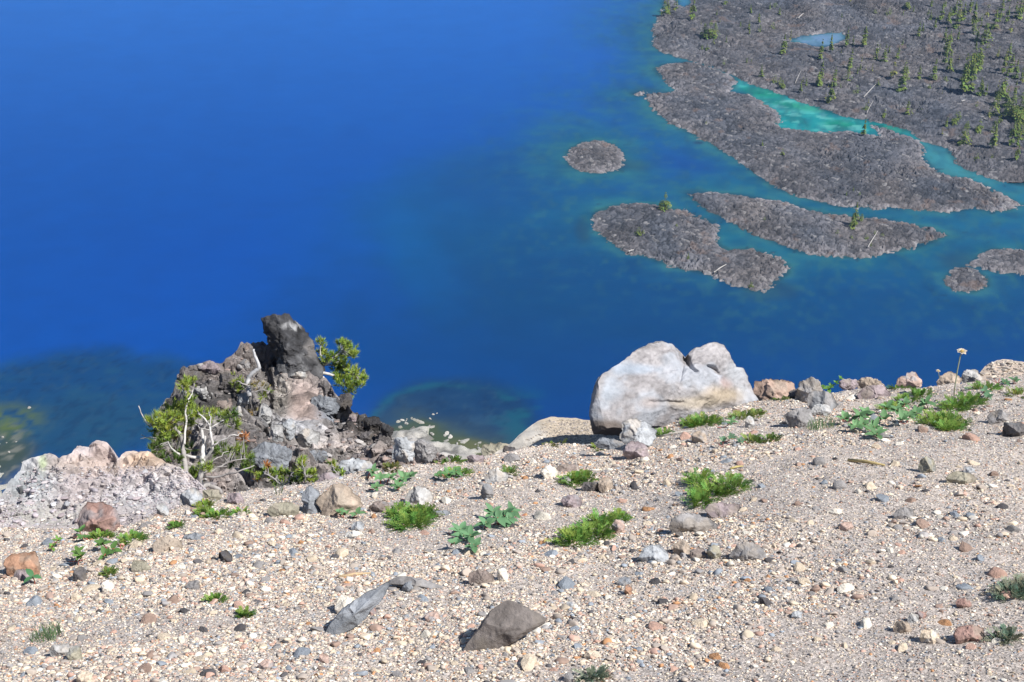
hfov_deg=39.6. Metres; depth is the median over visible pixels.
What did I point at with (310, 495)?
stone
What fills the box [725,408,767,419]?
feathery plant
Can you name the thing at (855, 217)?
conifer
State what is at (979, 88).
conifer
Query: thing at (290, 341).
tall rock
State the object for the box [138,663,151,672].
stone
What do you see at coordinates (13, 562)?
stone
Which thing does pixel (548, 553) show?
stone
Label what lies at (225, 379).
stone
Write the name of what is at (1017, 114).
conifer
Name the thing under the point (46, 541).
stone
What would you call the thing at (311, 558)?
stone
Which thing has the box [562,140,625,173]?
lava island
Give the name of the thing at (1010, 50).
conifer
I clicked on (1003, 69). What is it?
conifer
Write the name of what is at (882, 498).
stone
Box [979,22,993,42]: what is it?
conifer
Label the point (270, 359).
boulder
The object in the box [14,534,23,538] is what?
pebble
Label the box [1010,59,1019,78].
conifer
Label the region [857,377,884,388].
boulder
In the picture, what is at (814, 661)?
ground
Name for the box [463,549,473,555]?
stone
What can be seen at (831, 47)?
conifer
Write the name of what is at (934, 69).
conifer
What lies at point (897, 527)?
pebble
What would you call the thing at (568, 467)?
stone
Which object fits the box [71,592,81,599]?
stone
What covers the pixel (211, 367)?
boulder
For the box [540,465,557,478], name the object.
stone
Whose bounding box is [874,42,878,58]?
conifer
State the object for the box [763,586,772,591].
pebble
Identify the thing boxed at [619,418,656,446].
boulder
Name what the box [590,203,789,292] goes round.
lava island
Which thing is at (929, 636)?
stone
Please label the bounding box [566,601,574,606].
stone
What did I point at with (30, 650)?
stone
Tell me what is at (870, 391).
boulder
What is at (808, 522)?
pebble
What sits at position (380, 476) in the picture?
broad leaved plant
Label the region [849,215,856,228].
conifer
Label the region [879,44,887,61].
conifer
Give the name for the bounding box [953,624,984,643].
stone
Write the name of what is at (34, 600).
stone
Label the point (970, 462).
stone
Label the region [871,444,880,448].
pebble
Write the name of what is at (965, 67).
conifer
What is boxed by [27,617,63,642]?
grass wisp
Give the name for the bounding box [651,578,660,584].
stone
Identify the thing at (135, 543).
stone
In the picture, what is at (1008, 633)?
feathery plant
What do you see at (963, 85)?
conifer
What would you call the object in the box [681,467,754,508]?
feathery plant
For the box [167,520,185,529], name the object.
feathery plant
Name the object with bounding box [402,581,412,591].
stone
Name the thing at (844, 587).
stone
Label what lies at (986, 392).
broad leaved plant
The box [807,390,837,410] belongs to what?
boulder
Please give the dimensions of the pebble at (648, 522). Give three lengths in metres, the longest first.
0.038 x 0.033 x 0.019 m
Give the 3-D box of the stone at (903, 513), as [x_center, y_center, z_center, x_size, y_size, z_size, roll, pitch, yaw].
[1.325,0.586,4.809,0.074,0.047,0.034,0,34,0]
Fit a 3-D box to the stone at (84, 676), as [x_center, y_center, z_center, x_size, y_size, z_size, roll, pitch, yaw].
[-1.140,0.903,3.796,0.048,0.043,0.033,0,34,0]
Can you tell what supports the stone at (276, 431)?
on the rock outcrop at (298, 408)
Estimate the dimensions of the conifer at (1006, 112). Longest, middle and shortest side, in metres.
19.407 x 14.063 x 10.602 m
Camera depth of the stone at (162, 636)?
4.14 m
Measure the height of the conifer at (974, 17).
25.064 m
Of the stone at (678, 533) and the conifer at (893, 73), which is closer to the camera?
the stone at (678, 533)
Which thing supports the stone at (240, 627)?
on the ground
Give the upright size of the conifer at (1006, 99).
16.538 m
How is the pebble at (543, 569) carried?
on the ground
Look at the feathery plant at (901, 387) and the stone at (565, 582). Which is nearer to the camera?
the stone at (565, 582)
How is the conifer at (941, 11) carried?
on the lava shore
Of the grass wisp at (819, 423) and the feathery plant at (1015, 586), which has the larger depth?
the grass wisp at (819, 423)
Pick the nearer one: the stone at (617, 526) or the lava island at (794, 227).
the stone at (617, 526)
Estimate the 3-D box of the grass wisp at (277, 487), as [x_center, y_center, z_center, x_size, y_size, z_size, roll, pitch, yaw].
[-0.959,0.586,5.835,0.053,0.108,0.082,-20,39,-27]
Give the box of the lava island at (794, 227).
[688,192,946,258]
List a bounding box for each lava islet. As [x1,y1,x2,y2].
[943,265,987,292]
[965,248,1023,275]
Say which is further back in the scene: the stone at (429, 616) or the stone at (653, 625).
the stone at (429, 616)
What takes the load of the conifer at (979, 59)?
on the lava shore
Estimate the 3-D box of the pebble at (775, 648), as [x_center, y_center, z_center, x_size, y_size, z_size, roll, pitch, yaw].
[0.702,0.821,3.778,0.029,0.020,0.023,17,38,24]
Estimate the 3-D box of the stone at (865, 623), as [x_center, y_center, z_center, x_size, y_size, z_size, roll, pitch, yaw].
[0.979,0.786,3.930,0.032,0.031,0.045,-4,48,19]
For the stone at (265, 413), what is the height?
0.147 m
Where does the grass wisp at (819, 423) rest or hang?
on the ground
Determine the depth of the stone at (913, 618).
3.91 m
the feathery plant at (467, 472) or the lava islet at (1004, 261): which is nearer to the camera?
the feathery plant at (467, 472)
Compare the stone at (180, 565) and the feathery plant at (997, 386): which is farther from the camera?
the feathery plant at (997, 386)
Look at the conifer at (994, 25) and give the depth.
1126.46 m
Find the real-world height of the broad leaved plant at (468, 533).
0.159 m
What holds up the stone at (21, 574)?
on the ground
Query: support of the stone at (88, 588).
on the ground
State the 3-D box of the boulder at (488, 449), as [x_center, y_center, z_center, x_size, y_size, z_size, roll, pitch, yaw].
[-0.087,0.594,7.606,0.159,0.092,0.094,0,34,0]
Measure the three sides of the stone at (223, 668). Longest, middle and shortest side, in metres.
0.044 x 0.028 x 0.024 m
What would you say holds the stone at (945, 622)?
on the ground
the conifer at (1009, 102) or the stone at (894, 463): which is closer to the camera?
the stone at (894, 463)
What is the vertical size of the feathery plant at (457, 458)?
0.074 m
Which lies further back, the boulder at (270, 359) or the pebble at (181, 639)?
the boulder at (270, 359)
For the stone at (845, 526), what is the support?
on the ground
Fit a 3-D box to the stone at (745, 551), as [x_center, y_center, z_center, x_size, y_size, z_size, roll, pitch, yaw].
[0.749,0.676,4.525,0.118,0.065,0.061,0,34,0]
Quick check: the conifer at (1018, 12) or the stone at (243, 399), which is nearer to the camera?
the stone at (243, 399)
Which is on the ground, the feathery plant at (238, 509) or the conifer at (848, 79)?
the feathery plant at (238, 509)
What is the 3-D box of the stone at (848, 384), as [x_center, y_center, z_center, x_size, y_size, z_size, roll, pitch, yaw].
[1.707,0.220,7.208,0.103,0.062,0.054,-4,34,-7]
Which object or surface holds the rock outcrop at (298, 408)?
on the ground
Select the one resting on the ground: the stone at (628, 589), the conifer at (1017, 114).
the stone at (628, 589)
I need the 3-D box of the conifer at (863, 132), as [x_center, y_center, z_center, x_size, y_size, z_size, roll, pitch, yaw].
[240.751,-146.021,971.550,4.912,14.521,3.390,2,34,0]
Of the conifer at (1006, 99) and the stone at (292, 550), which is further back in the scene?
the conifer at (1006, 99)
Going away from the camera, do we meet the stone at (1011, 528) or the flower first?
the stone at (1011, 528)
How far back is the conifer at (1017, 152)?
937.90 m
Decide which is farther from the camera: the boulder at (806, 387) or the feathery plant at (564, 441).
the boulder at (806, 387)
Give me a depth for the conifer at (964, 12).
1140.02 m
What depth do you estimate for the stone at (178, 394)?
12.26 m
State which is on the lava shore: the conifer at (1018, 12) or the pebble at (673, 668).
the conifer at (1018, 12)
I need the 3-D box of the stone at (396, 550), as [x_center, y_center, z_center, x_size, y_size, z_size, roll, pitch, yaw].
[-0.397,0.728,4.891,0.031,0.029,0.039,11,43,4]
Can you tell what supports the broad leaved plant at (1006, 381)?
on the ground
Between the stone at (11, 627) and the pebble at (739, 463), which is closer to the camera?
the stone at (11, 627)
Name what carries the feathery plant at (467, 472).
on the ground
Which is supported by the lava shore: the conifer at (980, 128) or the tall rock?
the conifer at (980, 128)
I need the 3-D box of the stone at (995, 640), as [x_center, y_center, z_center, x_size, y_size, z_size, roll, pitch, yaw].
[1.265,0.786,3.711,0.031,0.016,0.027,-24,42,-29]
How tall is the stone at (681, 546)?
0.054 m
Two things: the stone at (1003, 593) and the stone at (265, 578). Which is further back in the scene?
the stone at (265, 578)
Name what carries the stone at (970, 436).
on the ground
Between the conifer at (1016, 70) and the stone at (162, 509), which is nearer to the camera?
the stone at (162, 509)
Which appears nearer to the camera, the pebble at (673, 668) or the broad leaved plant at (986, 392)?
the pebble at (673, 668)
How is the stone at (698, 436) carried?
on the ground
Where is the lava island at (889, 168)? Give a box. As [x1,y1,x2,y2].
[644,62,1023,212]
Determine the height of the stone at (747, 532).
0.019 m
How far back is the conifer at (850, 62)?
1062.82 m
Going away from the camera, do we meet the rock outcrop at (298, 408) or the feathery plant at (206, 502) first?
the feathery plant at (206, 502)
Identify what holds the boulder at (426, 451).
on the rock outcrop at (298, 408)
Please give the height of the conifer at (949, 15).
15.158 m
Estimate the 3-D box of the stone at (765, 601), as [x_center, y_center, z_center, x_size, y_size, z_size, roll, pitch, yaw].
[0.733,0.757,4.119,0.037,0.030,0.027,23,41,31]
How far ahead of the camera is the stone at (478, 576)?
4.49 m
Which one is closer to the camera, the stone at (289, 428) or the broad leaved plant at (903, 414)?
the broad leaved plant at (903, 414)
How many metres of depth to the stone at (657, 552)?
4.59 m
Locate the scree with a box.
[0,348,1023,528]
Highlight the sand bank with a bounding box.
[494,417,618,453]
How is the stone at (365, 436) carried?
on the rock outcrop at (298, 408)
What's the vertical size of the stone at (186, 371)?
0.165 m
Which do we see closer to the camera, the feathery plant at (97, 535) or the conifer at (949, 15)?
the feathery plant at (97, 535)
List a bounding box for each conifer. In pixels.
[658,192,671,211]
[660,0,669,15]
[689,0,695,19]
[699,22,707,37]
[702,19,717,38]
[710,22,718,38]
[779,34,786,53]
[816,61,823,85]
[818,39,823,58]
[825,81,835,101]
[829,33,833,51]
[830,67,836,86]
[842,66,850,80]
[844,27,849,46]
[847,49,853,67]
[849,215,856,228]
[850,202,859,224]
[860,120,866,134]
[861,26,868,45]
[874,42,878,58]
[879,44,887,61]
[890,54,897,77]
[896,65,907,91]
[904,99,909,114]
[928,59,937,79]
[938,3,944,19]
[942,27,947,41]
[942,34,953,54]
[942,45,948,64]
[945,51,953,70]
[946,7,951,22]
[951,1,957,15]
[951,8,959,28]
[951,112,957,124]
[957,121,972,145]
[958,55,970,92]
[959,53,968,79]
[960,3,966,20]
[966,56,976,91]
[969,42,978,73]
[971,1,977,25]
[974,120,983,133]
[975,26,979,41]
[975,36,984,71]
[976,77,983,95]
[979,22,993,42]
[988,93,1002,117]
[988,121,997,147]
[989,7,999,27]
[992,87,1002,105]
[998,0,1004,16]
[999,69,1008,96]
[1001,55,1006,73]
[1001,86,1010,106]
[1003,97,1019,120]
[1004,100,1012,113]
[1005,4,1009,22]
[1006,41,1012,60]
[1007,53,1014,71]
[1008,121,1016,144]
[1009,92,1023,123]
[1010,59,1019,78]
[1010,120,1022,136]
[1012,81,1017,98]
[1013,0,1022,19]
[1014,144,1020,159]
[1015,122,1023,140]
[1016,130,1020,145]
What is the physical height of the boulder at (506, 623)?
0.138 m
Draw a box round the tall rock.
[261,313,324,378]
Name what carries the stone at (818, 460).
on the ground
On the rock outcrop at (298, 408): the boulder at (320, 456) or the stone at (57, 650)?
the boulder at (320, 456)
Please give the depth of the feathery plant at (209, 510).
5.46 m
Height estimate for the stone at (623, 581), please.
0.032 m
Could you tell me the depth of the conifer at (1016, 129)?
971.72 m
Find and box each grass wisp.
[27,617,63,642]
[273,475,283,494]
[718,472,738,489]
[806,411,840,430]
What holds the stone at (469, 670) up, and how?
on the ground
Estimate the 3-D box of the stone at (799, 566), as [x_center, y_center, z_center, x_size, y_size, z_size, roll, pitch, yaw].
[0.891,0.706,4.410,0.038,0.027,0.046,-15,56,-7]
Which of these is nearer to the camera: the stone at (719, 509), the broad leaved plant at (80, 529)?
the stone at (719, 509)
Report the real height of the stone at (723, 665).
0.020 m
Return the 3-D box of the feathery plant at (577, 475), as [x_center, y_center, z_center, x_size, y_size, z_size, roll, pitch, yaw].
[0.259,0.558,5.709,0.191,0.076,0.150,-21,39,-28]
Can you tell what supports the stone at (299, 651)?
on the ground
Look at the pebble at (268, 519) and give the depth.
5.30 m
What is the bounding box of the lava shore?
[650,0,1023,182]
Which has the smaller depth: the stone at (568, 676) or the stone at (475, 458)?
the stone at (568, 676)
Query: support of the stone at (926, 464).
on the ground
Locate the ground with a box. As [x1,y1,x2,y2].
[0,375,1023,681]
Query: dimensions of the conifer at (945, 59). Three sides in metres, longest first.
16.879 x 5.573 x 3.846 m
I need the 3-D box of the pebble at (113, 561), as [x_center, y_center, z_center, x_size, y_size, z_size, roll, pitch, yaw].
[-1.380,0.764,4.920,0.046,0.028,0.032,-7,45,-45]
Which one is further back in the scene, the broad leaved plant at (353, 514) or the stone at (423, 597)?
the broad leaved plant at (353, 514)
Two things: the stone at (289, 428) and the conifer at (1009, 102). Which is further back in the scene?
the conifer at (1009, 102)
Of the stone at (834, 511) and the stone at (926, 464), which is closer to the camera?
the stone at (834, 511)
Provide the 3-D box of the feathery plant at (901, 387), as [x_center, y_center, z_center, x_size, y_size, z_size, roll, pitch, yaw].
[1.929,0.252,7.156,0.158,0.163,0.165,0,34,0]
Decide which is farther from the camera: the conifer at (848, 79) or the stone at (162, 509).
the conifer at (848, 79)
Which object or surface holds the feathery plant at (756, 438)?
on the ground
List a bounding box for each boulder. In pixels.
[77,501,119,531]
[189,370,203,384]
[193,386,212,399]
[198,360,220,373]
[214,396,232,410]
[250,441,291,471]
[262,344,276,369]
[291,371,306,379]
[297,428,319,447]
[310,395,339,414]
[310,450,327,462]
[316,472,340,481]
[316,483,362,515]
[325,580,390,634]
[330,393,352,412]
[336,457,372,474]
[362,416,379,429]
[390,576,442,590]
[391,437,415,462]
[414,439,436,463]
[463,600,545,650]
[481,442,508,455]
[589,341,757,435]
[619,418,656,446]
[669,513,717,532]
[753,378,794,400]
[795,377,822,402]
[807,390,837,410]
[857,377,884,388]
[857,385,890,398]
[896,371,921,387]
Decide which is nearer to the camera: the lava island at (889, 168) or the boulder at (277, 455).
the boulder at (277, 455)
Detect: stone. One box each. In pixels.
[3,551,39,576]
[7,625,15,630]
[14,569,31,580]
[23,646,37,653]
[26,595,42,605]
[41,538,52,544]
[49,643,69,656]
[66,646,82,660]
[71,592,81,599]
[73,566,86,580]
[73,616,82,621]
[76,634,88,640]
[76,671,93,681]
[81,584,99,592]
[92,559,104,565]
[102,579,114,591]
[129,540,141,548]
[130,560,150,571]
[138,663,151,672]
[139,522,151,527]
[141,613,156,623]
[145,650,158,658]
[152,536,182,552]
[156,503,168,516]
[157,633,170,639]
[165,398,174,407]
[167,595,179,603]
[175,563,185,569]
[176,389,184,400]
[178,366,190,381]
[180,487,202,506]
[182,532,204,539]
[185,580,199,589]
[195,655,207,660]
[200,669,215,676]
[202,489,221,499]
[218,372,232,389]
[218,550,232,562]
[218,665,230,672]
[226,492,243,503]
[232,531,242,537]
[234,600,243,607]
[234,624,245,631]
[235,406,242,418]
[236,392,248,407]
[240,359,250,369]
[241,343,249,351]
[253,561,264,567]
[258,658,274,669]
[259,403,271,423]
[260,576,269,581]
[267,501,298,516]
[269,424,283,441]
[282,419,296,439]
[288,548,297,554]
[293,647,310,657]
[301,485,319,513]
[306,555,317,561]
[318,654,328,662]
[319,380,329,394]
[335,547,348,557]
[335,594,352,613]
[345,530,363,538]
[345,570,355,576]
[348,413,356,421]
[351,521,363,531]
[359,431,373,442]
[361,474,370,478]
[368,501,389,511]
[369,608,375,615]
[379,424,393,436]
[393,548,400,552]
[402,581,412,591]
[404,486,432,504]
[418,594,428,601]
[420,630,430,637]
[424,611,439,621]
[433,510,450,516]
[441,496,450,503]
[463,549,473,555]
[465,667,474,674]
[467,455,484,462]
[468,569,494,584]
[481,483,493,498]
[484,469,508,482]
[497,568,508,580]
[503,445,515,451]
[503,453,519,461]
[520,654,536,671]
[534,511,550,519]
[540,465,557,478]
[544,550,557,557]
[556,463,576,472]
[558,576,575,588]
[560,476,570,482]
[560,494,581,507]
[563,672,573,681]
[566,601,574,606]
[570,625,579,630]
[573,643,581,648]
[582,482,598,491]
[584,650,601,658]
[586,590,600,596]
[594,437,623,449]
[598,477,612,492]
[611,519,624,533]
[616,576,631,585]
[623,441,648,459]
[624,584,631,594]
[633,469,644,473]
[639,544,668,561]
[648,621,663,630]
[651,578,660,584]
[657,598,668,604]
[663,479,670,485]
[673,539,689,554]
[675,531,682,536]
[680,431,690,439]
[688,593,697,600]
[689,547,705,558]
[691,430,706,442]
[691,618,707,627]
[705,502,739,517]
[707,545,721,558]
[718,662,729,668]
[720,458,732,463]
[729,542,765,560]
[743,530,752,534]
[745,416,754,427]
[758,597,771,605]
[783,407,813,427]
[788,389,796,398]
[791,611,802,617]
[793,562,804,571]
[811,404,830,415]
[813,457,825,464]
[822,622,833,627]
[827,508,842,514]
[837,583,854,592]
[839,378,858,389]
[839,522,853,530]
[844,394,855,399]
[860,617,871,628]
[863,413,877,420]
[865,481,876,488]
[876,494,888,501]
[886,546,893,552]
[889,460,899,465]
[891,594,898,600]
[893,507,913,518]
[893,620,911,632]
[897,642,907,651]
[905,497,915,502]
[907,613,918,622]
[915,611,926,618]
[916,518,928,528]
[917,426,927,432]
[918,456,935,472]
[919,629,939,643]
[936,371,962,384]
[937,619,951,625]
[946,471,977,483]
[949,511,959,516]
[949,535,957,540]
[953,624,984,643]
[955,583,973,589]
[955,598,971,607]
[959,541,972,551]
[961,369,982,382]
[962,433,980,440]
[963,466,975,473]
[965,512,974,517]
[965,643,976,649]
[967,459,979,464]
[986,567,1006,577]
[987,409,1009,424]
[991,638,1002,643]
[996,503,1008,509]
[999,590,1012,598]
[1002,422,1023,436]
[1005,525,1020,531]
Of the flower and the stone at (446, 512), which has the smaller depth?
the stone at (446, 512)
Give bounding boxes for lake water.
[0,0,1023,492]
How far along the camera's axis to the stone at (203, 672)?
3.82 m
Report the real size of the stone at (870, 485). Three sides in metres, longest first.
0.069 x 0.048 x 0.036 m
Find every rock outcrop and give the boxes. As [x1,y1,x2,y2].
[0,440,206,528]
[151,341,456,493]
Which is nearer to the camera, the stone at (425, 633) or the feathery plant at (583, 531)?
the stone at (425, 633)
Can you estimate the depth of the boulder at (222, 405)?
12.44 m
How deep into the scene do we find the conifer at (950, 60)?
1054.16 m
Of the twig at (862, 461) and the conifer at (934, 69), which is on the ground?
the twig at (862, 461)
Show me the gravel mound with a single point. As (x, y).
(996, 369)
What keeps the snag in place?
on the rock outcrop at (298, 408)
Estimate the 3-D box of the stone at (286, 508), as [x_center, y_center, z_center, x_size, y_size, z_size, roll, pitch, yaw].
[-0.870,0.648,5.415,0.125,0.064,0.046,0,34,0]
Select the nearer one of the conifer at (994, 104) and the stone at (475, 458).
the stone at (475, 458)
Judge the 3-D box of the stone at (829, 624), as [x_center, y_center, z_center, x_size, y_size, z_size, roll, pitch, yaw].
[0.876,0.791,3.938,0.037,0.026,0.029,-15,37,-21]
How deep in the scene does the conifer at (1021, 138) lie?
964.91 m
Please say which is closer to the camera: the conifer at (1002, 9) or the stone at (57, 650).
the stone at (57, 650)
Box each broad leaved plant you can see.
[23,569,41,583]
[49,535,62,550]
[69,546,86,564]
[73,524,90,539]
[94,538,123,559]
[335,507,365,517]
[366,463,417,490]
[434,467,462,479]
[447,521,482,552]
[473,501,523,528]
[717,432,747,446]
[718,416,738,427]
[821,376,843,392]
[835,406,887,438]
[874,395,936,423]
[979,385,993,400]
[992,376,1020,386]
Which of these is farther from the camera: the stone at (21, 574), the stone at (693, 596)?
the stone at (21, 574)
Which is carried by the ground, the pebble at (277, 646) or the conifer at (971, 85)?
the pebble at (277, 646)
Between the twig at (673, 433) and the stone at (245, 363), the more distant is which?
the stone at (245, 363)
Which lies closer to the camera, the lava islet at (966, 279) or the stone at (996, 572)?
the stone at (996, 572)
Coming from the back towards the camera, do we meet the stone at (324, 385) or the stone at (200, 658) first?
the stone at (324, 385)
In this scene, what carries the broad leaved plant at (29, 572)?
on the ground
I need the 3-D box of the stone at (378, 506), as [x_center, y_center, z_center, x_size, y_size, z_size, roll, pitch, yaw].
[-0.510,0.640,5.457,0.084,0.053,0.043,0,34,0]
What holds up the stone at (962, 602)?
on the ground
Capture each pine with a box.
[138,373,256,494]
[254,460,301,487]
[291,454,318,483]
[316,335,368,398]
[324,458,344,475]
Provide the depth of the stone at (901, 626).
3.86 m
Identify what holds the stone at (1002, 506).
on the ground
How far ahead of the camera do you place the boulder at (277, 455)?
10.92 m
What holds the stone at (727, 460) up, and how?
on the ground
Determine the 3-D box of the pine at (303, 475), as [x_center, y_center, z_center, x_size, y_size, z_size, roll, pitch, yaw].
[-1.050,0.642,7.224,0.158,0.175,0.183,0,34,0]
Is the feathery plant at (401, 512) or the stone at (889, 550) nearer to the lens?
the stone at (889, 550)
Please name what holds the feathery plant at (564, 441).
on the ground
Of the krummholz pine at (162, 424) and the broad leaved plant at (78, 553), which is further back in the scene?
the krummholz pine at (162, 424)
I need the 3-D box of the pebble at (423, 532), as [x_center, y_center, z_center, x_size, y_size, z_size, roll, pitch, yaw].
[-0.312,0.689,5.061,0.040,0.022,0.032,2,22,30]
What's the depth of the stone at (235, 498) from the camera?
5.68 m
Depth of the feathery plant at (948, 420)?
6.24 m
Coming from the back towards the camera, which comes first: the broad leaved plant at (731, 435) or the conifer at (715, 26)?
the conifer at (715, 26)
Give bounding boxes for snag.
[229,349,275,415]
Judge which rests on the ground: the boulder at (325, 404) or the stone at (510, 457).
the stone at (510, 457)
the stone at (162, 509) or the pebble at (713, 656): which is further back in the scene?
the stone at (162, 509)
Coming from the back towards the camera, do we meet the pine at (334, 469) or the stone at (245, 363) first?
the stone at (245, 363)
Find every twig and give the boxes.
[338,572,370,577]
[658,430,691,436]
[847,458,884,465]
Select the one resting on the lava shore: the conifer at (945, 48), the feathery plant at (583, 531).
the conifer at (945, 48)
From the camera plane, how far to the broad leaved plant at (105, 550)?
5.06 m
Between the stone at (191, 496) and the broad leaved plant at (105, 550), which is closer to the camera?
the broad leaved plant at (105, 550)
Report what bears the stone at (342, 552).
on the ground
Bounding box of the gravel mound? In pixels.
[980,359,1023,379]
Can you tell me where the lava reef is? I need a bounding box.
[634,91,647,96]
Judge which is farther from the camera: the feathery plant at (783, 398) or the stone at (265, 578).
the feathery plant at (783, 398)
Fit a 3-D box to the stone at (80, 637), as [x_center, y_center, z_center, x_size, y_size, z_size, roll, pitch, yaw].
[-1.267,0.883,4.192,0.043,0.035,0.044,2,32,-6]
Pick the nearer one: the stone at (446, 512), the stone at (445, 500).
the stone at (446, 512)
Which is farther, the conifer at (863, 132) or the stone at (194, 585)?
the conifer at (863, 132)
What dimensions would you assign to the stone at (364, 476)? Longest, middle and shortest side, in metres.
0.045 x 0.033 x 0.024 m
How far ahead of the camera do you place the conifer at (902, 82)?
1030.60 m
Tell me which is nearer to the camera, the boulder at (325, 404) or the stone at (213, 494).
the stone at (213, 494)
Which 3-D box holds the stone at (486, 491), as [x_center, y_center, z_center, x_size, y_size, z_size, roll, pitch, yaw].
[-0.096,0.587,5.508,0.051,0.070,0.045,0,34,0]
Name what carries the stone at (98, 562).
on the ground
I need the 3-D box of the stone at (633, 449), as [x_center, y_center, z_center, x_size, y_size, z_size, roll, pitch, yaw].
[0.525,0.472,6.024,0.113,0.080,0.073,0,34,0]
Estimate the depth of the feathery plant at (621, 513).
5.14 m
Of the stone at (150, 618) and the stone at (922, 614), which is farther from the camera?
the stone at (150, 618)
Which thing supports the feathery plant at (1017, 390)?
on the ground
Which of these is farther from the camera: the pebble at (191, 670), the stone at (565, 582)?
the stone at (565, 582)
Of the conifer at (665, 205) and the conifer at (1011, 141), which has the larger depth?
the conifer at (1011, 141)
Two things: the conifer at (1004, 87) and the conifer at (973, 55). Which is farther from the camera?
the conifer at (973, 55)
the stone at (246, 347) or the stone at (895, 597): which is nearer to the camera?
the stone at (895, 597)
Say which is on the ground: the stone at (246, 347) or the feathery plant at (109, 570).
the feathery plant at (109, 570)
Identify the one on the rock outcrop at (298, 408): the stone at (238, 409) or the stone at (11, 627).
the stone at (238, 409)
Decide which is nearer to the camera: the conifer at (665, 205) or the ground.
the ground
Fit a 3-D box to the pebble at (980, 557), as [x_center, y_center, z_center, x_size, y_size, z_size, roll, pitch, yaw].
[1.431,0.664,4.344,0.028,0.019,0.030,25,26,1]
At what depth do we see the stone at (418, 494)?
5.57 m
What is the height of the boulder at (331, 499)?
0.124 m
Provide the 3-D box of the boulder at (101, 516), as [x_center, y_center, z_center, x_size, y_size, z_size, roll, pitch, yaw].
[-1.576,0.691,5.431,0.172,0.125,0.122,0,34,0]
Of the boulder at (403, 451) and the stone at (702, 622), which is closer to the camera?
the stone at (702, 622)
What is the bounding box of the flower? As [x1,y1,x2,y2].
[953,348,966,395]
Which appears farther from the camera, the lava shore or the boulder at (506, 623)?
the lava shore
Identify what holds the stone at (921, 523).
on the ground
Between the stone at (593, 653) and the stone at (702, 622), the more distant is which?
the stone at (702, 622)
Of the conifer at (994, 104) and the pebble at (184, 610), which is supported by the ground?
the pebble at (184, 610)
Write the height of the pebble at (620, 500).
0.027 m
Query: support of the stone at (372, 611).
on the ground
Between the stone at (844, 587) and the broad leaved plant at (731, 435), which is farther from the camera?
the broad leaved plant at (731, 435)
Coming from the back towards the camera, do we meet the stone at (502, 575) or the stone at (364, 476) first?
the stone at (364, 476)
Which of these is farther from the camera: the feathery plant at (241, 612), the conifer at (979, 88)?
the conifer at (979, 88)
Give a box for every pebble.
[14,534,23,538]
[104,598,113,603]
[106,558,117,563]
[177,635,184,642]
[180,608,189,612]
[181,668,195,672]
[199,626,207,631]
[214,528,221,533]
[265,517,273,522]
[268,540,275,545]
[272,644,280,649]
[280,519,290,524]
[370,667,380,672]
[392,670,402,677]
[419,530,429,534]
[451,549,459,554]
[540,567,550,571]
[618,498,626,502]
[630,481,637,489]
[642,507,654,510]
[643,520,651,524]
[670,666,678,671]
[709,652,721,659]
[736,461,743,465]
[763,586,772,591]
[771,646,781,650]
[798,577,808,584]
[806,520,813,524]
[832,480,846,489]
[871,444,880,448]
[879,433,889,437]
[893,524,902,529]
[977,554,983,560]
[989,471,998,475]
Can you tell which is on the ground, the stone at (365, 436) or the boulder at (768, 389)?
the boulder at (768, 389)
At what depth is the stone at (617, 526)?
4.96 m
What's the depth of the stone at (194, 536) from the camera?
5.10 m
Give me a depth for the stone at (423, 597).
4.38 m
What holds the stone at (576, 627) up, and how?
on the ground
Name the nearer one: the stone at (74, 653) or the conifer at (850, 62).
the stone at (74, 653)
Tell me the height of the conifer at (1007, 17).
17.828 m
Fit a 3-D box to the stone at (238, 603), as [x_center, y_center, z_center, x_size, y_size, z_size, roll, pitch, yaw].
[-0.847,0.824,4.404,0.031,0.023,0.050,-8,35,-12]
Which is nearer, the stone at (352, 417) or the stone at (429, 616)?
the stone at (429, 616)
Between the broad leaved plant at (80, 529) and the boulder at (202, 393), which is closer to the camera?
the broad leaved plant at (80, 529)
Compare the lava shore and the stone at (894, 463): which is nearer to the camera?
the stone at (894, 463)
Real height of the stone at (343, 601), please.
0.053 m
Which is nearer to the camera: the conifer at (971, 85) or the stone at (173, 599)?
the stone at (173, 599)
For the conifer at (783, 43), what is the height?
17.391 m
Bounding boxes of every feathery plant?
[87,528,117,539]
[98,565,118,578]
[116,529,150,547]
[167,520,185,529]
[192,498,216,507]
[193,505,234,519]
[201,592,228,603]
[231,506,251,514]
[234,605,256,617]
[381,501,444,532]
[382,461,401,472]
[434,455,467,464]
[442,466,474,477]
[499,465,520,478]
[544,507,618,548]
[546,438,567,447]
[555,469,598,488]
[572,664,612,681]
[607,507,634,522]
[655,426,674,436]
[680,411,725,427]
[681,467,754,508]
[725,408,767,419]
[740,432,783,443]
[770,396,790,400]
[874,386,936,409]
[885,384,910,389]
[909,407,976,430]
[935,391,989,411]
[966,380,1003,390]
[979,623,1023,645]
[985,572,1023,601]
[1003,386,1023,398]
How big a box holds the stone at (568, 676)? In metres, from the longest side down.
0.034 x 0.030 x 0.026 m
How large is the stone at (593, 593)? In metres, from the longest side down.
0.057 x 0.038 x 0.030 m

